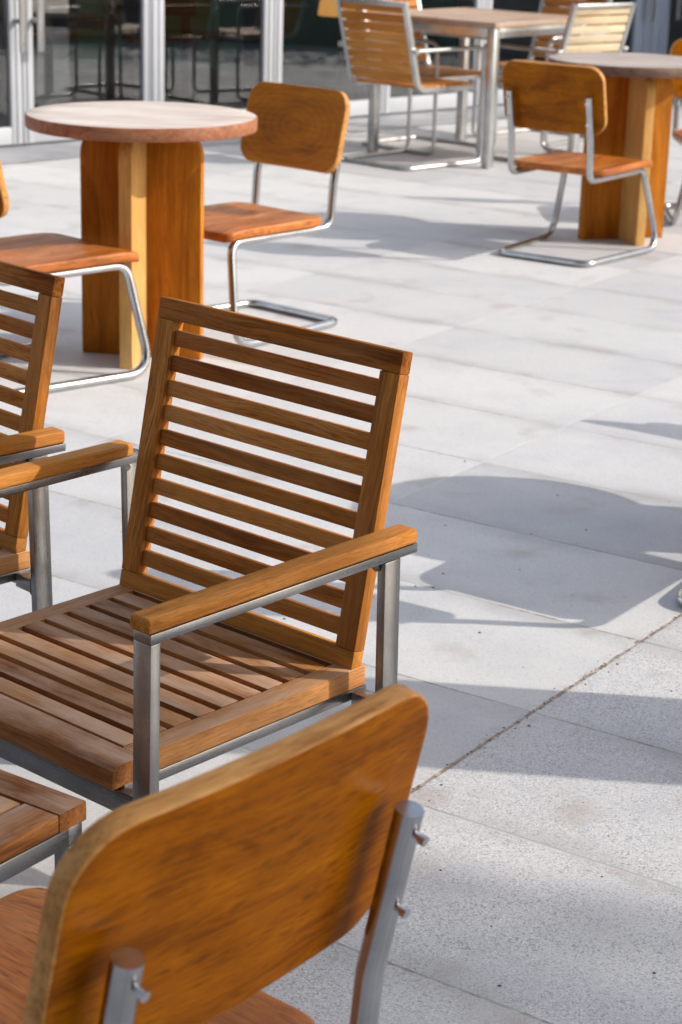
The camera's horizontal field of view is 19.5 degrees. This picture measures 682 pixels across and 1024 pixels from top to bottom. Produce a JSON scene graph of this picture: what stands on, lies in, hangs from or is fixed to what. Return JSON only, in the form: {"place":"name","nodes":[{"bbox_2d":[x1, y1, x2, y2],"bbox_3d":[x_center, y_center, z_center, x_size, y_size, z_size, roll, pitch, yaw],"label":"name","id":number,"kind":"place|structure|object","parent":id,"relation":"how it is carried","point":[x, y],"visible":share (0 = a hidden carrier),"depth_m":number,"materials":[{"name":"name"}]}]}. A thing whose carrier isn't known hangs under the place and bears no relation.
{"place":"outdoors","nodes":[
{"label":"outdoors","id":0,"kind":"place"},
{"bbox_2d":[32,12,118,96],"bbox_3d":[-1.779,-3.021,13.106,0.620,0.501,0.440,0,18,-5],"label":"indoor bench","id":1,"kind":"object","parent":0,"point":[78,20],"visible":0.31,"depth_m":12.86,"materials":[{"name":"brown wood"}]},
{"bbox_2d":[0,0,681,1023],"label":"pavement","id":2,"kind":"structure","parent":0,"point":[542,418],"depth_m":4.67,"materials":[{"name":"stone"}]},
{"bbox_2d":[0,261,65,611],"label":"teak armchair","id":3,"kind":"object","parent":2,"relation":"on","point":[22,514],"visible":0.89,"depth_m":3.27,"materials":[{"name":"wood"}]},
{"bbox_2d":[0,769,85,882],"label":"footstool","id":4,"kind":"object","parent":2,"relation":"on","point":[39,822],"visible":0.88,"depth_m":2.46,"materials":[{"name":"brown wood"}]},
{"bbox_2d":[0,162,150,392],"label":"cantilever chair","id":5,"kind":"object","parent":2,"relation":"on","point":[61,255],"visible":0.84,"depth_m":5.85,"materials":[{"name":"brown wood"}]},
{"bbox_2d":[25,101,257,368],"bbox_3d":[-0.613,-0.849,6.117,0.700,0.746,0.700,4,18,9],"label":"round table","id":6,"kind":"object","parent":2,"relation":"on","point":[142,178],"visible":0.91,"depth_m":6.05,"materials":[{"name":"brown wood"}]},
{"bbox_2d":[0,297,417,809],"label":"teak armchair","id":7,"kind":"object","parent":2,"relation":"on","point":[137,682],"visible":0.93,"depth_m":2.88,"materials":[{"name":"wood"}]},
{"bbox_2d":[0,684,428,1023],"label":"cantilever chair","id":8,"kind":"object","parent":2,"relation":"on","point":[227,893],"visible":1,"depth_m":1.67,"materials":[{"name":"brown wood"}]},
{"bbox_2d":[204,81,349,347],"bbox_3d":[-0.313,-0.995,6.545,0.510,0.779,0.583,17,23,39],"label":"cantilever chair","id":9,"kind":"object","parent":2,"relation":"on","point":[302,127],"visible":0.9,"depth_m":6.58,"materials":[{"name":"brown wood"}]},
{"bbox_2d":[0,0,681,146],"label":"cafe building","id":10,"kind":"structure","parent":2,"relation":"on","point":[297,44],"depth_m":13.81,"materials":[{"name":"black glass"}]},
{"bbox_2d":[0,0,26,146],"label":"door","id":11,"kind":"structure","parent":10,"relation":"in","point":[13,21],"depth_m":10.56,"materials":[{"name":"grey metal"}]},
{"bbox_2d":[21,0,151,143],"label":"door","id":12,"kind":"structure","parent":10,"relation":"in","point":[137,14],"depth_m":11.08,"materials":[{"name":"grey metal"}]},
{"bbox_2d":[103,0,195,103],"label":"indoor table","id":13,"kind":"object","parent":10,"relation":"on","point":[184,10],"visible":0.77,"depth_m":11.41,"materials":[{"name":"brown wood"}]},
{"bbox_2d":[122,35,199,103],"bbox_3d":[-1.106,-2.840,12.120,0.440,0.802,0.508,-2,18,-12],"label":"indoor chair","id":14,"kind":"object","parent":10,"relation":"on","point":[172,40],"visible":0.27,"depth_m":11.99,"materials":[{"name":"brown wood"}]},
{"bbox_2d":[158,0,273,110],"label":"window","id":15,"kind":"structure","parent":10,"relation":"in","point":[257,65],"depth_m":11.70,"materials":[{"name":"grey metal"}]},
{"bbox_2d":[191,30,259,101],"bbox_3d":[-0.657,-2.964,12.543,0.508,0.802,0.440,7,19,17],"label":"table","id":16,"kind":"object","parent":10,"relation":"on","point":[217,36],"visible":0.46,"depth_m":12.51,"materials":[{"name":"brown wood"}]},
{"bbox_2d":[272,0,381,116],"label":"window","id":17,"kind":"structure","parent":10,"relation":"in","point":[359,105],"depth_m":11.81,"materials":[{"name":"grey metal"}]},
{"bbox_2d":[318,0,353,91],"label":"floor lamp","id":18,"kind":"object","parent":10,"relation":"on","point":[328,8],"visible":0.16,"depth_m":12.58,"materials":[{"name":"brown"}]},
{"bbox_2d":[381,0,484,114],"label":"window","id":19,"kind":"structure","parent":10,"relation":"in","point":[445,100],"depth_m":12.81,"materials":[{"name":"grey metal"}]},
{"bbox_2d":[483,0,566,103],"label":"window","id":20,"kind":"structure","parent":10,"relation":"in","point":[488,3],"depth_m":13.17,"materials":[{"name":"glass"}]},
{"bbox_2d":[567,0,655,53],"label":"door","id":21,"kind":"structure","parent":10,"relation":"in","point":[639,34],"depth_m":13.99,"materials":[{"name":"blue paint"}]},
{"bbox_2d":[650,0,681,54],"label":"door","id":22,"kind":"structure","parent":10,"relation":"in","point":[660,26],"depth_m":14.13,"materials":[{"name":"grey paint"}]},
{"bbox_2d":[0,96,681,163],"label":"threshold strip","id":23,"kind":"object","parent":2,"relation":"on","point":[36,152],"depth_m":11.18,"materials":[{"name":"stone"}]},
{"bbox_2d":[336,0,484,170],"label":"slatted armchair","id":24,"kind":"object","parent":2,"relation":"on","point":[385,42],"visible":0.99,"depth_m":10.22,"materials":[{"name":"brown wood"}]},
{"bbox_2d":[360,0,498,155],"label":"slatted armchair","id":25,"kind":"object","parent":2,"relation":"on","point":[429,69],"visible":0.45,"depth_m":11.01,"materials":[{"name":"brown wood"}]},
{"bbox_2d":[367,7,586,168],"bbox_3d":[0.737,-2.326,10.806,0.850,0.743,0.850,16,23,38],"label":"square table","id":26,"kind":"object","parent":2,"relation":"on","point":[493,26],"visible":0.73,"depth_m":10.44,"materials":[{"name":"brown wood"}]},
{"bbox_2d":[283,461,676,986],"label":"dirt crumbs","id":27,"kind":"object","parent":2,"relation":"on","point":[544,703],"visible":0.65,"depth_m":3.78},
{"bbox_2d":[471,0,612,146],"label":"slatted armchair","id":28,"kind":"object","parent":2,"relation":"on","point":[543,9],"visible":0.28,"depth_m":11.65,"materials":[{"name":"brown wood"}]},
{"bbox_2d":[476,2,635,161],"bbox_3d":[1.149,-2.309,10.621,0.552,0.848,0.633,-14,24,-40],"label":"slatted armchair","id":29,"kind":"object","parent":2,"relation":"on","point":[567,42],"visible":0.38,"depth_m":10.36,"materials":[{"name":"brown wood"}]},
{"bbox_2d":[498,60,657,266],"bbox_3d":[0.952,-1.429,7.998,0.510,0.779,0.583,13,21,32],"label":"cantilever chair","id":30,"kind":"object","parent":2,"relation":"on","point":[557,97],"visible":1,"depth_m":7.80,"materials":[{"name":"brown wood"}]},
{"bbox_2d":[548,52,681,245],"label":"round table","id":31,"kind":"object","parent":2,"relation":"on","point":[639,93],"visible":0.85,"depth_m":8.32,"materials":[{"name":"brown wood"}]},
{"bbox_2d":[664,39,681,224],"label":"cantilever chair","id":32,"kind":"object","parent":2,"relation":"on","point":[676,48],"visible":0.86,"depth_m":9.05,"materials":[{"name":"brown wood"}]},
{"bbox_2d":[675,587,681,606],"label":"cantilever chair","id":33,"kind":"object","parent":2,"relation":"on","point":[678,596],"visible":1,"depth_m":4.21,"materials":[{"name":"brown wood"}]}
]}

